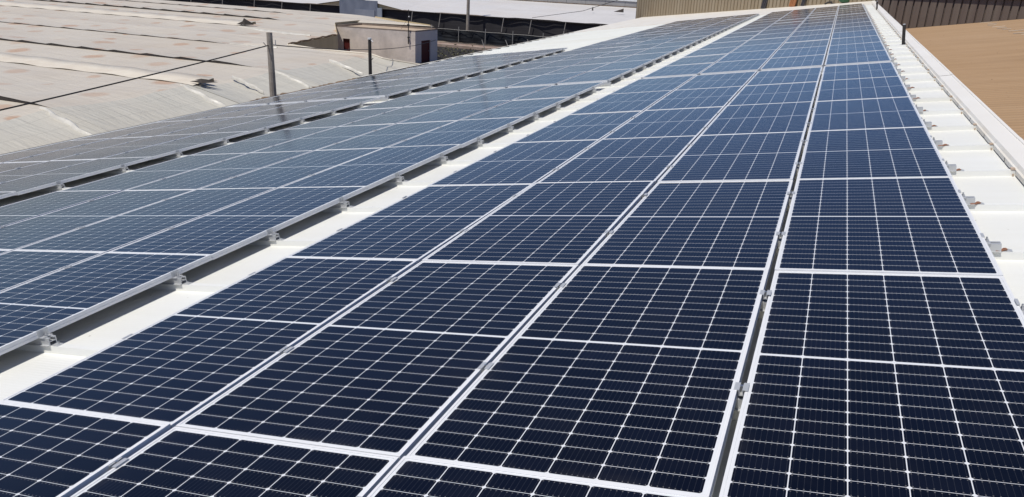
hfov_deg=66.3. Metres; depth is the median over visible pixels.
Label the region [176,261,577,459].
solar panel
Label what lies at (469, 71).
solar panel
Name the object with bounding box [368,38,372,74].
utility pole
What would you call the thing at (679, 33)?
solar panel
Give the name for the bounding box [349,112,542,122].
mounting rail
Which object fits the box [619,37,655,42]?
solar panel
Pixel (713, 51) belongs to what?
solar panel
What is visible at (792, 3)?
orange boards
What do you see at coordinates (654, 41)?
solar panel
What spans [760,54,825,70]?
solar panel
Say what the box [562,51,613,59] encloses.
solar panel
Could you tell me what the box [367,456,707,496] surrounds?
solar panel
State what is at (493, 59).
solar panel
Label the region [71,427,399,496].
solar panel
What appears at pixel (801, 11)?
solar panel
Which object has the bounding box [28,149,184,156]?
mounting rail
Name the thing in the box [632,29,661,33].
solar panel
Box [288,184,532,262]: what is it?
solar panel
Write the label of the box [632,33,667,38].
solar panel
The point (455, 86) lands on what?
solar panel
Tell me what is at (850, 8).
solar panel
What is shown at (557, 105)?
mounting rail
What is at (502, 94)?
solar panel
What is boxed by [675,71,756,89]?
solar panel
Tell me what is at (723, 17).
solar panel
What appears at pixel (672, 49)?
solar panel
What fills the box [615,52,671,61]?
solar panel
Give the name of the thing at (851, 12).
solar panel
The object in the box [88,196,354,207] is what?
mounting rail
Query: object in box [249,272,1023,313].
mounting rail
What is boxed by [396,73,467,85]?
solar panel
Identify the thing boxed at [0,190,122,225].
solar panel
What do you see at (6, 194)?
solar panel
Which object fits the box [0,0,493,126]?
ground
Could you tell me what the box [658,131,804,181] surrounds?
solar panel
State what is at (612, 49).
solar panel
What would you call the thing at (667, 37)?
solar panel
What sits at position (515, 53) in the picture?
solar panel
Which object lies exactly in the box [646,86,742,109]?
solar panel
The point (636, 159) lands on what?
solar panel
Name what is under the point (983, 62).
brown roofed building
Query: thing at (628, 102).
solar panel
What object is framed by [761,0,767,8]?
dark boards
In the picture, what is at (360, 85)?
solar panel
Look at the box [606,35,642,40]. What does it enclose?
solar panel
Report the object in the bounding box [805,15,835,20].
solar panel
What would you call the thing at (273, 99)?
solar panel
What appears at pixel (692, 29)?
solar panel
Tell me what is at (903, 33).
roof post
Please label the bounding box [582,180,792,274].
solar panel
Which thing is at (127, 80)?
overhead cable
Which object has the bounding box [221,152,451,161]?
mounting rail
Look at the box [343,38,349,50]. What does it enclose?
door
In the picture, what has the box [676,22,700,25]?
solar panel
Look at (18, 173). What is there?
solar panel
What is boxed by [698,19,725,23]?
solar panel
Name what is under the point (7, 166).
solar panel
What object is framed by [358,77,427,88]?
solar panel
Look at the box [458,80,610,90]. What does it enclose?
mounting rail
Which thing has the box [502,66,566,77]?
solar panel
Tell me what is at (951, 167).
mounting rail
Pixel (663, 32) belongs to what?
solar panel
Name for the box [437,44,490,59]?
weeds
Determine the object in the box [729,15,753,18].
solar panel
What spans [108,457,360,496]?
mounting rail
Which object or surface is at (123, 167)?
mounting rail
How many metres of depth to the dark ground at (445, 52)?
67.22 m
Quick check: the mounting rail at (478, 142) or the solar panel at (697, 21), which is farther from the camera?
the solar panel at (697, 21)
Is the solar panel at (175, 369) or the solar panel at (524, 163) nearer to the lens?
the solar panel at (175, 369)
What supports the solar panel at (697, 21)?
on the mounting rail
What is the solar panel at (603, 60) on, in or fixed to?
on the mounting rail
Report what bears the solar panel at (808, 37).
attached to the mounting rail
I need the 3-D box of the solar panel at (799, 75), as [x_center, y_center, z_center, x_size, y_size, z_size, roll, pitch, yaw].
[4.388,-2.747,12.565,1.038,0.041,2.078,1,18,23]
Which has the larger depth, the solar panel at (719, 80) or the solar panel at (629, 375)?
the solar panel at (719, 80)
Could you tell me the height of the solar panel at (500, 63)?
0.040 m
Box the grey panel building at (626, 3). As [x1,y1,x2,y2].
[516,0,636,24]
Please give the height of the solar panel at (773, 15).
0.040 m
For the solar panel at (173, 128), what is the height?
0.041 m
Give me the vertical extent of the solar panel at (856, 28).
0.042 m
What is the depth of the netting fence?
73.40 m
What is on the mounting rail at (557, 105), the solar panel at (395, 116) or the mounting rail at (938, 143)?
the solar panel at (395, 116)
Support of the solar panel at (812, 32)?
on the mounting rail
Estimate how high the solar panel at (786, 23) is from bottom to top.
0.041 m
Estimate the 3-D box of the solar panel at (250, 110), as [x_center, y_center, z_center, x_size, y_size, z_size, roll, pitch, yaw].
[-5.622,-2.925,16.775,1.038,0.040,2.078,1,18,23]
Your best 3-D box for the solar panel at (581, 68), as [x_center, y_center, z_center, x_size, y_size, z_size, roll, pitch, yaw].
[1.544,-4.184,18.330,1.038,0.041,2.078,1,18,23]
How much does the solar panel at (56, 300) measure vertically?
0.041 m
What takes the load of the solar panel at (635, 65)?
attached to the mounting rail
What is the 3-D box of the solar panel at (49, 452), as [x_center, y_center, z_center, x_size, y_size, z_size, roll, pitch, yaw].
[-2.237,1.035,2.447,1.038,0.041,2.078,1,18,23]
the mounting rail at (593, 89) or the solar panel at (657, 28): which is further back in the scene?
the solar panel at (657, 28)
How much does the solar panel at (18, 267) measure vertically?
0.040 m
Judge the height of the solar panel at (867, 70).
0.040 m
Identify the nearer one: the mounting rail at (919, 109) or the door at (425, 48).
the mounting rail at (919, 109)
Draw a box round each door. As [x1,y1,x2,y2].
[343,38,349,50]
[421,40,429,61]
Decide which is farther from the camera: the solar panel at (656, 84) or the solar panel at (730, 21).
the solar panel at (730, 21)
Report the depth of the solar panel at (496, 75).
19.10 m
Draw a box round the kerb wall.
[437,42,498,49]
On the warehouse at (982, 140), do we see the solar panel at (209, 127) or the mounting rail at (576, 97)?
the mounting rail at (576, 97)
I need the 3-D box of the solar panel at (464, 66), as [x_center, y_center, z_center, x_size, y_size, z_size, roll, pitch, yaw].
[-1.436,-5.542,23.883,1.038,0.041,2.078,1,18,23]
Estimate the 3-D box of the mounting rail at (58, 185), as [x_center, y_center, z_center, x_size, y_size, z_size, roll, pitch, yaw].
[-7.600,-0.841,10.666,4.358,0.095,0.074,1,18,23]
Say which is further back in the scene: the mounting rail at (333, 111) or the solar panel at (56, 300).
the mounting rail at (333, 111)
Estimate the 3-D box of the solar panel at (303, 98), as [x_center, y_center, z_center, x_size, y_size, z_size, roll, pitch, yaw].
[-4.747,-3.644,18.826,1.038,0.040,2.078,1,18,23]
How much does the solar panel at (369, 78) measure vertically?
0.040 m
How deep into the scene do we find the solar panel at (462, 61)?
26.09 m
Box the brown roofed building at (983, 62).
[906,19,1023,139]
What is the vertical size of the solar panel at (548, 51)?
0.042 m
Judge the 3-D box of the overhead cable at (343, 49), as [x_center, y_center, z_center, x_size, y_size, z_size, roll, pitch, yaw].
[-6.447,-10.878,41.185,0.034,3.259,36.825,3,20,1]
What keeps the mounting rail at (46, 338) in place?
on the warehouse at (982, 140)
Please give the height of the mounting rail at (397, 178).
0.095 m
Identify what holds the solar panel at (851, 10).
attached to the mounting rail
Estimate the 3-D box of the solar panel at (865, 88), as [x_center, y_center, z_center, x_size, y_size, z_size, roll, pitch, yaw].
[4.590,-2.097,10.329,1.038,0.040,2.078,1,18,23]
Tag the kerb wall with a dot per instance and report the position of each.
(458, 45)
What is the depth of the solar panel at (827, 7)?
38.40 m
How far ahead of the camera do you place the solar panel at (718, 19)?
38.43 m
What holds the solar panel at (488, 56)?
on the mounting rail
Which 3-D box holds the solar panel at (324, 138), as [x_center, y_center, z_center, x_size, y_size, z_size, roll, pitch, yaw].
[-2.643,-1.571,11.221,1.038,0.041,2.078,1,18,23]
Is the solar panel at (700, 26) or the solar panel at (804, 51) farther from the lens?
the solar panel at (700, 26)
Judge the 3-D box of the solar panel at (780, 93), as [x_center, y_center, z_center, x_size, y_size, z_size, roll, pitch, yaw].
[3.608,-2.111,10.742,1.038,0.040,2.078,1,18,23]
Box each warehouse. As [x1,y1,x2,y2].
[0,0,1023,496]
[635,0,875,18]
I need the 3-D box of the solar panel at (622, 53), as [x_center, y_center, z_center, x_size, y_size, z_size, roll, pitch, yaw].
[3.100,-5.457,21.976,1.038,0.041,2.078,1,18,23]
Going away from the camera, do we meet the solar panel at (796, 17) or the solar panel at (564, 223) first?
the solar panel at (564, 223)
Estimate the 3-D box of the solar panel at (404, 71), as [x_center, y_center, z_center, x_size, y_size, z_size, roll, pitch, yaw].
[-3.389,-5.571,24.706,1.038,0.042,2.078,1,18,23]
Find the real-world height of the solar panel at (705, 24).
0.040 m
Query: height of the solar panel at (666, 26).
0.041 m
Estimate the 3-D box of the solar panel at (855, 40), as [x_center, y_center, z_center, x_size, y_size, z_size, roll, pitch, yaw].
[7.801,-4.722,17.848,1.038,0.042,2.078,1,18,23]
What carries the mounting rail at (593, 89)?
on the warehouse at (982, 140)
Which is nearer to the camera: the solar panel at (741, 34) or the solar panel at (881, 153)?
the solar panel at (881, 153)
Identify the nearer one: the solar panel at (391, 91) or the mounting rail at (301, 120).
the mounting rail at (301, 120)
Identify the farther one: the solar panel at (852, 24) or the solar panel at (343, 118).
the solar panel at (852, 24)
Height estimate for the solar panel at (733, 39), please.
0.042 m
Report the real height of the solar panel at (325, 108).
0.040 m
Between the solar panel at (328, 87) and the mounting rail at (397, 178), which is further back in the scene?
the solar panel at (328, 87)
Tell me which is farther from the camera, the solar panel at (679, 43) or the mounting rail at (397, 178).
the solar panel at (679, 43)
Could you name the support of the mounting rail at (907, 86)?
on the warehouse at (982, 140)
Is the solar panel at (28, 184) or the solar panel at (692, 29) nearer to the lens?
the solar panel at (28, 184)
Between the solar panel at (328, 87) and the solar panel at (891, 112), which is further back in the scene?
the solar panel at (328, 87)
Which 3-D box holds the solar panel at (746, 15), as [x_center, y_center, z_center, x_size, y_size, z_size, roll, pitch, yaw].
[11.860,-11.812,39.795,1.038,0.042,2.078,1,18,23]
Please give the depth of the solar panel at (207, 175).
9.27 m
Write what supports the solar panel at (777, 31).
attached to the mounting rail
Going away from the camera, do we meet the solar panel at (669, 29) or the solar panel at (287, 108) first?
the solar panel at (287, 108)
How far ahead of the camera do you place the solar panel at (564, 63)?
20.55 m
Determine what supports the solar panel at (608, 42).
on the mounting rail
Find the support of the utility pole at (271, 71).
on the ground at (224, 43)
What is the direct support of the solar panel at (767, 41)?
attached to the mounting rail
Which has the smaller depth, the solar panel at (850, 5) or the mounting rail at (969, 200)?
the mounting rail at (969, 200)
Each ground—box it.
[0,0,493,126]
[419,42,503,63]
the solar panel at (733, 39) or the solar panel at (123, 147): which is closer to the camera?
the solar panel at (123, 147)
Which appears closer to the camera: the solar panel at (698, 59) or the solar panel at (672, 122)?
the solar panel at (672, 122)
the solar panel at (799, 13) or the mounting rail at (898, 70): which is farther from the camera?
the solar panel at (799, 13)
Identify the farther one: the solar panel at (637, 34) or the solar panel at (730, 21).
the solar panel at (730, 21)
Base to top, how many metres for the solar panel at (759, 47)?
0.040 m
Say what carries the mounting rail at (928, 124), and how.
on the warehouse at (982, 140)
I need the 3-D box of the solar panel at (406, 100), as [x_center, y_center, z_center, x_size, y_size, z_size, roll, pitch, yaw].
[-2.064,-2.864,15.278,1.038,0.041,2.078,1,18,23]
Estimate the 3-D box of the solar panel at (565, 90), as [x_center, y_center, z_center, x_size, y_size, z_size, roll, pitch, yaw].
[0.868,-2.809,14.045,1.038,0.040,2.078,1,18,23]
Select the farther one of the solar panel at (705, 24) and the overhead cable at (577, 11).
the overhead cable at (577, 11)
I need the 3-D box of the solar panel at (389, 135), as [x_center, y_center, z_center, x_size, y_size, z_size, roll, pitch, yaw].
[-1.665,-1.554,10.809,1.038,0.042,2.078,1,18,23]
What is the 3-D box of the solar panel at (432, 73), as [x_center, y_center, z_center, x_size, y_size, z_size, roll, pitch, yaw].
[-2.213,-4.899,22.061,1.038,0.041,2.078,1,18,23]
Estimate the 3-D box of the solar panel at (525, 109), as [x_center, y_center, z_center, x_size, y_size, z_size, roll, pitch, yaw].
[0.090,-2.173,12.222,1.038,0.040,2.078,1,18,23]
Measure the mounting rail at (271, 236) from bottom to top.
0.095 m
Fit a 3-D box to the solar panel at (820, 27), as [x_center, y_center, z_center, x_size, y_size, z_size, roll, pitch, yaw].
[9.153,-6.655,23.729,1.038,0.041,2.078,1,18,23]
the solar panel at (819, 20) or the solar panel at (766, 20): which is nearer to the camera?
the solar panel at (819, 20)
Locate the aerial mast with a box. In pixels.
[401,10,409,43]
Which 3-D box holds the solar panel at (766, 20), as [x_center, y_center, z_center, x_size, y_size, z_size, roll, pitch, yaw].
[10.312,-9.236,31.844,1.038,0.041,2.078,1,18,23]
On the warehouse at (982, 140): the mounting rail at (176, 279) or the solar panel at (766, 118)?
the mounting rail at (176, 279)
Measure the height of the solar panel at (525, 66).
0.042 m
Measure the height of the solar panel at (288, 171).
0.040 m
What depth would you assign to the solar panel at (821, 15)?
30.97 m
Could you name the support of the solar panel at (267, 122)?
on the mounting rail at (301, 120)
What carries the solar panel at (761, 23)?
attached to the mounting rail
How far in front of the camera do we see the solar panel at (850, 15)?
28.82 m
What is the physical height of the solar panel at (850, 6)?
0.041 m
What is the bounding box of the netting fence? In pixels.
[430,25,546,45]
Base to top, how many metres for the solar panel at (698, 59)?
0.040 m
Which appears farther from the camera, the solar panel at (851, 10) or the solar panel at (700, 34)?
the solar panel at (851, 10)
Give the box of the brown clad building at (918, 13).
[876,0,1023,28]
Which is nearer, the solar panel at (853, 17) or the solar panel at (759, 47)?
the solar panel at (759, 47)
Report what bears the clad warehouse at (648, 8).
on the ground at (224, 43)
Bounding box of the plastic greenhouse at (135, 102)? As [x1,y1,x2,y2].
[0,22,418,153]
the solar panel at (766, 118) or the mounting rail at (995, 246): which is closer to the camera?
the mounting rail at (995, 246)
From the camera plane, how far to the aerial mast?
57.63 m
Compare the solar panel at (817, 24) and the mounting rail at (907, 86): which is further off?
the solar panel at (817, 24)
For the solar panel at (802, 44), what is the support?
on the mounting rail
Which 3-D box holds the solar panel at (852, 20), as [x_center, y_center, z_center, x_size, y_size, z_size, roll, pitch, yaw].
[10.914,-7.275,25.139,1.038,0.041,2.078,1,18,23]
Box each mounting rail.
[0,180,67,188]
[0,226,284,240]
[16,164,129,171]
[25,327,63,346]
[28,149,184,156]
[61,265,192,284]
[82,137,231,144]
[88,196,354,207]
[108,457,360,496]
[122,334,749,411]
[127,126,271,134]
[161,172,407,181]
[167,117,304,125]
[203,109,337,117]
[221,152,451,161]
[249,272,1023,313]
[266,95,388,104]
[270,136,487,146]
[312,123,517,133]
[336,228,1012,252]
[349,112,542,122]
[382,102,563,112]
[402,190,984,205]
[409,94,582,104]
[437,86,598,96]
[454,159,963,174]
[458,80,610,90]
[494,135,948,151]
[526,117,937,135]
[554,103,927,121]
[578,91,920,109]
[613,73,908,91]
[641,60,899,78]
[664,81,914,96]
[688,66,904,80]
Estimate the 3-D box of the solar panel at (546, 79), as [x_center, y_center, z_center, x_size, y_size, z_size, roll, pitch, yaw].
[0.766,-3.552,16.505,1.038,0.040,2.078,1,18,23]
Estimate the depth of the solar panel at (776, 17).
33.62 m
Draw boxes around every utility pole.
[263,32,276,96]
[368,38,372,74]
[466,0,469,30]
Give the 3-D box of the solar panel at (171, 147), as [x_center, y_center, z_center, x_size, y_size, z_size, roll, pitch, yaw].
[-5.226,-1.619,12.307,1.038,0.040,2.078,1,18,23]
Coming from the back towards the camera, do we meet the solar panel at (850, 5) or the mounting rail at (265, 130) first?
the solar panel at (850, 5)
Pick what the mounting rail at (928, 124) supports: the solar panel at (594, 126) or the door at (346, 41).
the solar panel at (594, 126)
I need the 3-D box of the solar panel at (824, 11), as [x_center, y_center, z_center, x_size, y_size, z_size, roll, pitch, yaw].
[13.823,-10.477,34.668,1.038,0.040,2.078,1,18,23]
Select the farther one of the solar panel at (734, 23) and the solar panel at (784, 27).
the solar panel at (734, 23)
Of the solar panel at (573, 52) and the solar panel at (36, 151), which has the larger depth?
the solar panel at (573, 52)
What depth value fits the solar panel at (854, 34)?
19.62 m
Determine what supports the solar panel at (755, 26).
on the mounting rail
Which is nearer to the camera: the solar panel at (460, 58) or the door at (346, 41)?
the solar panel at (460, 58)
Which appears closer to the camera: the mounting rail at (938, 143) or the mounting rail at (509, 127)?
the mounting rail at (938, 143)
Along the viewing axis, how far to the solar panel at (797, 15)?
33.37 m
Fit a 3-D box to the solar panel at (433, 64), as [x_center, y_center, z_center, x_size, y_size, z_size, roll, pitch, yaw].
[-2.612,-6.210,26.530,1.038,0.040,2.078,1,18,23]
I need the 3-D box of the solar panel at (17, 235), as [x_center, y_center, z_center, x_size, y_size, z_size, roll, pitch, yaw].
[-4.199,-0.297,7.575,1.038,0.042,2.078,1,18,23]
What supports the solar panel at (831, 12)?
attached to the mounting rail
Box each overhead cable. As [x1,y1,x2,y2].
[0,45,268,110]
[273,40,434,49]
[532,0,616,17]
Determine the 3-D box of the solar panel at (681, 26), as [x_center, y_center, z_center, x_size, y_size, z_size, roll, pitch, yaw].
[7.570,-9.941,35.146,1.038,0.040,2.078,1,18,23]
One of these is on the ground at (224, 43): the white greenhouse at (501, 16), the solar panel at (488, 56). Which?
the white greenhouse at (501, 16)
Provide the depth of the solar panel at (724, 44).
20.86 m
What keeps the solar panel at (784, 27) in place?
on the mounting rail
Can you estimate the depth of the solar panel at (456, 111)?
12.53 m
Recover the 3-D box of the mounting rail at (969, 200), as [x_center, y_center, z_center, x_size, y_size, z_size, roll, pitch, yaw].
[1.065,-0.373,5.989,4.403,0.097,0.074,1,18,23]
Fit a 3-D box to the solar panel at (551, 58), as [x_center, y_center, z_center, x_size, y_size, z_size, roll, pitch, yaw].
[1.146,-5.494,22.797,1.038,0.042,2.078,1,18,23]
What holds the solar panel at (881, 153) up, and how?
on the mounting rail at (938, 143)
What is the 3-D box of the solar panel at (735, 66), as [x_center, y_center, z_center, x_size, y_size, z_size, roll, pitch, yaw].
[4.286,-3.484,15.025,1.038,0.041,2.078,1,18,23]
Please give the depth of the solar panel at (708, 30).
28.83 m
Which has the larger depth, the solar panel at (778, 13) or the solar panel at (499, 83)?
the solar panel at (778, 13)
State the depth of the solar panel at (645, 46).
23.74 m
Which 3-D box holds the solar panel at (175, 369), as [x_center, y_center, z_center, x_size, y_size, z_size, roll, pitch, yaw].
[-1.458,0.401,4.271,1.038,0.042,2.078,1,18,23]
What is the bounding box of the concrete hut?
[336,23,437,62]
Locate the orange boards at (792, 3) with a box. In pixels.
[789,0,796,6]
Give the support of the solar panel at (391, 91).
attached to the mounting rail
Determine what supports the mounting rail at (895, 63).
on the warehouse at (982, 140)
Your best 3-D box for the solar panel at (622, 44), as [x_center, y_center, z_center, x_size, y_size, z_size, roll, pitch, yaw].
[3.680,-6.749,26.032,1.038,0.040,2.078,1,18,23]
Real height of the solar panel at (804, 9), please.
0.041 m
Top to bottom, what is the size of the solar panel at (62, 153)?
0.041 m
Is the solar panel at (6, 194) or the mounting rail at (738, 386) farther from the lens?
the solar panel at (6, 194)
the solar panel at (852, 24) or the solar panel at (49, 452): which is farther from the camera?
the solar panel at (852, 24)
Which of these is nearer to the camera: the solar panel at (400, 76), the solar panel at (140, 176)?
the solar panel at (140, 176)
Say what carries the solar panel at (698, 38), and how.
on the mounting rail
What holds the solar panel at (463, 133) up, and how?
on the mounting rail at (509, 127)
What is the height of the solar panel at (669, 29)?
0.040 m
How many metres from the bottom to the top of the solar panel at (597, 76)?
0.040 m
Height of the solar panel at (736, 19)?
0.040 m
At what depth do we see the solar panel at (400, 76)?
22.39 m
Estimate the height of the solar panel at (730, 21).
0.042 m
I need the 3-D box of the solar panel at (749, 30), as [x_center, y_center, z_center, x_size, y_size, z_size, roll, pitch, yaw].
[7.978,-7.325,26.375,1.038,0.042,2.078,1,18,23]
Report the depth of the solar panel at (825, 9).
36.47 m
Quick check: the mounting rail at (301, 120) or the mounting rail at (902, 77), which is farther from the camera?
the mounting rail at (301, 120)
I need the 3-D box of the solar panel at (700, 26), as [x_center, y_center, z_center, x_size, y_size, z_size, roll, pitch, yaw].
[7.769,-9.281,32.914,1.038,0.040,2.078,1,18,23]
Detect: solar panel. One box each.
[0,138,110,162]
[0,157,151,195]
[0,159,94,181]
[0,161,46,171]
[0,189,195,249]
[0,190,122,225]
[0,191,16,198]
[0,250,11,253]
[0,250,104,291]
[0,252,211,354]
[0,256,418,428]
[0,401,170,496]
[4,136,151,162]
[15,187,276,252]
[50,133,199,160]
[61,153,246,190]
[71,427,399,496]
[75,120,189,139]
[104,131,249,158]
[109,186,366,259]
[115,117,233,137]
[127,150,312,189]
[157,115,273,135]
[159,105,258,121]
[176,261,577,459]
[192,127,333,154]
[199,148,381,188]
[200,103,293,118]
[206,112,322,132]
[233,91,320,106]
[239,100,335,116]
[251,124,393,152]
[269,89,352,104]
[282,144,460,189]
[283,97,379,113]
[286,107,401,128]
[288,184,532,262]
[290,82,362,93]
[307,86,390,101]
[317,120,456,149]
[326,79,396,90]
[337,73,401,83]
[341,104,452,125]
[346,83,430,98]
[355,92,450,109]
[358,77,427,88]
[366,71,431,81]
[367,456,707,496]
[374,67,427,75]
[388,117,524,147]
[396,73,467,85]
[396,100,510,123]
[401,69,460,78]
[405,89,497,106]
[407,60,459,68]
[407,64,459,72]
[407,264,768,496]
[415,79,494,93]
[422,181,654,266]
[428,139,599,185]
[435,61,492,70]
[437,66,498,75]
[438,58,486,65]
[439,55,481,61]
[459,85,550,102]
[460,75,538,90]
[460,97,569,119]
[461,69,526,80]
[465,52,511,59]
[465,55,517,63]
[469,59,524,67]
[491,50,537,57]
[494,61,554,71]
[498,53,547,60]
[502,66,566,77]
[507,71,585,87]
[513,111,642,142]
[514,82,603,99]
[522,48,566,54]
[526,54,578,62]
[532,58,592,68]
[539,135,696,184]
[544,63,608,74]
[548,48,597,56]
[557,69,631,84]
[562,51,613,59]
[569,90,672,114]
[570,43,614,50]
[571,55,629,65]
[582,46,628,53]
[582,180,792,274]
[588,39,628,45]
[588,59,654,71]
[595,49,645,57]
[599,41,642,48]
[603,106,723,138]
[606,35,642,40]
[610,75,695,93]
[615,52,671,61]
[617,32,652,37]
[617,43,662,50]
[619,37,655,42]
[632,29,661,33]
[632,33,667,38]
[632,38,675,45]
[633,45,685,54]
[642,63,713,78]
[643,26,671,30]
[646,30,676,34]
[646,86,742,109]
[650,34,686,39]
[652,40,697,47]
[654,24,678,27]
[656,27,685,31]
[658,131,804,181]
[661,21,688,25]
[662,31,693,35]
[665,35,708,42]
[666,24,694,28]
[666,54,726,65]
[671,27,704,32]
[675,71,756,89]
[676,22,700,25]
[679,31,717,37]
[680,24,712,29]
[684,46,738,56]
[686,19,709,22]
[689,22,718,26]
[689,28,725,33]
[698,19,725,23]
[698,40,747,49]
[699,58,768,74]
[700,25,732,29]
[700,101,812,134]
[707,17,731,20]
[708,22,738,26]
[711,35,755,42]
[713,16,733,18]
[716,20,743,23]
[717,49,776,61]
[719,271,1023,496]
[721,17,749,21]
[721,31,760,37]
[727,81,817,105]
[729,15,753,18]
[729,27,767,33]
[730,43,782,52]
[735,14,757,16]
[737,24,770,29]
[741,37,788,45]
[745,21,775,25]
[745,67,822,85]
[750,32,792,39]
[751,18,780,22]
[757,16,783,19]
[757,28,795,34]
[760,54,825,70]
[761,14,785,17]
[765,12,789,15]
[765,24,800,29]
[769,10,792,13]
[769,21,803,26]
[771,46,827,57]
[774,18,805,23]
[775,177,1002,275]
[778,15,808,20]
[779,39,829,48]
[783,13,810,17]
[784,33,830,42]
[786,11,812,15]
[790,9,813,12]
[790,29,831,36]
[791,8,815,11]
[794,24,833,31]
[797,127,951,178]
[799,21,833,26]
[802,18,834,23]
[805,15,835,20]
[808,13,836,17]
[809,11,836,15]
[809,97,925,130]
[812,9,837,12]
[814,7,837,10]
[816,6,837,8]
[816,76,909,100]
[821,62,898,80]
[825,50,890,65]
[827,42,885,53]
[830,35,881,44]
[831,29,877,38]
[833,25,874,32]
[834,21,872,27]
[835,15,868,20]
[835,18,870,23]
[836,13,866,17]
[837,8,864,12]
[837,10,866,14]
[838,5,862,8]
[838,7,863,10]
[839,3,862,6]
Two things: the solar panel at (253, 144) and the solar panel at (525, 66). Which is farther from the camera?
the solar panel at (525, 66)
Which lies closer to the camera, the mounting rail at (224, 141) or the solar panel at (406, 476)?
the solar panel at (406, 476)
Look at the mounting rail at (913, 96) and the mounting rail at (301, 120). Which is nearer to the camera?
the mounting rail at (913, 96)
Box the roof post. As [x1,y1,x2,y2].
[902,24,905,44]
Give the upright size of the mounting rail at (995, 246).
0.097 m
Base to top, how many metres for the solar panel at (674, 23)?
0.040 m
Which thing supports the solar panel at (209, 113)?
on the mounting rail at (333, 111)
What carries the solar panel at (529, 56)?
attached to the mounting rail
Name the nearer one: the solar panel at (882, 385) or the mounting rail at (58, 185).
the solar panel at (882, 385)
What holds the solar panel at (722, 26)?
on the mounting rail
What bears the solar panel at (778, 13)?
on the mounting rail
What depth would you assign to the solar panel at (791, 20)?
29.52 m
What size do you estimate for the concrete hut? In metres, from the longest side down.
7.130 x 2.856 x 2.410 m
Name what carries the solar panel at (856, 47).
attached to the mounting rail
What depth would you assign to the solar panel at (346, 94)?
18.21 m
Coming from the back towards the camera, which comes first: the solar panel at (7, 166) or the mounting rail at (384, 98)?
the mounting rail at (384, 98)
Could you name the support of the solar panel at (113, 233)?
on the mounting rail at (342, 203)
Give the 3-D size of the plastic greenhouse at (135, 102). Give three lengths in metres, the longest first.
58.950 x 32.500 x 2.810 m
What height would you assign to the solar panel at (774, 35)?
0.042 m
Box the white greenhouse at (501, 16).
[136,0,635,36]
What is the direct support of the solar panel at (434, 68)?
attached to the mounting rail
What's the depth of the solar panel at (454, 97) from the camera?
14.78 m
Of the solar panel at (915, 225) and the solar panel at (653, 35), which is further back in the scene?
the solar panel at (653, 35)
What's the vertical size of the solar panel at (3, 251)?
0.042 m
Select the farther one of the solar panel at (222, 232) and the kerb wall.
the kerb wall
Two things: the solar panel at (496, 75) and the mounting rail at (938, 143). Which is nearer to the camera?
the mounting rail at (938, 143)
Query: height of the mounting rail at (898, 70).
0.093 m
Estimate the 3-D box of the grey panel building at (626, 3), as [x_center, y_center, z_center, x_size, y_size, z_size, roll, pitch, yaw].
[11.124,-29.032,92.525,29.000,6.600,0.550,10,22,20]
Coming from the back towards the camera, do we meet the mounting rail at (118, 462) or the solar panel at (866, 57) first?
the solar panel at (866, 57)
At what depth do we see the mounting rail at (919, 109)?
8.66 m
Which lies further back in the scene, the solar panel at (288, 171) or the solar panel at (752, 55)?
the solar panel at (752, 55)
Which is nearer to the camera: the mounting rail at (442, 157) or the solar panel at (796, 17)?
the mounting rail at (442, 157)
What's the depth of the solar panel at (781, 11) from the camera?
39.23 m
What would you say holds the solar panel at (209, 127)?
on the mounting rail at (265, 130)
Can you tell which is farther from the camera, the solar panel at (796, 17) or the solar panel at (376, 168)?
the solar panel at (796, 17)
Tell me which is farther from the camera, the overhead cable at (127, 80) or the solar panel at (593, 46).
the solar panel at (593, 46)
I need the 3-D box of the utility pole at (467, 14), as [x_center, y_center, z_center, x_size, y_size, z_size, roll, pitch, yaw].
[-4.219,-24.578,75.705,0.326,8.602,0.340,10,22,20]
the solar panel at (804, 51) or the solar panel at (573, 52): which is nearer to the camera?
the solar panel at (804, 51)
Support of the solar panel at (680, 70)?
attached to the mounting rail

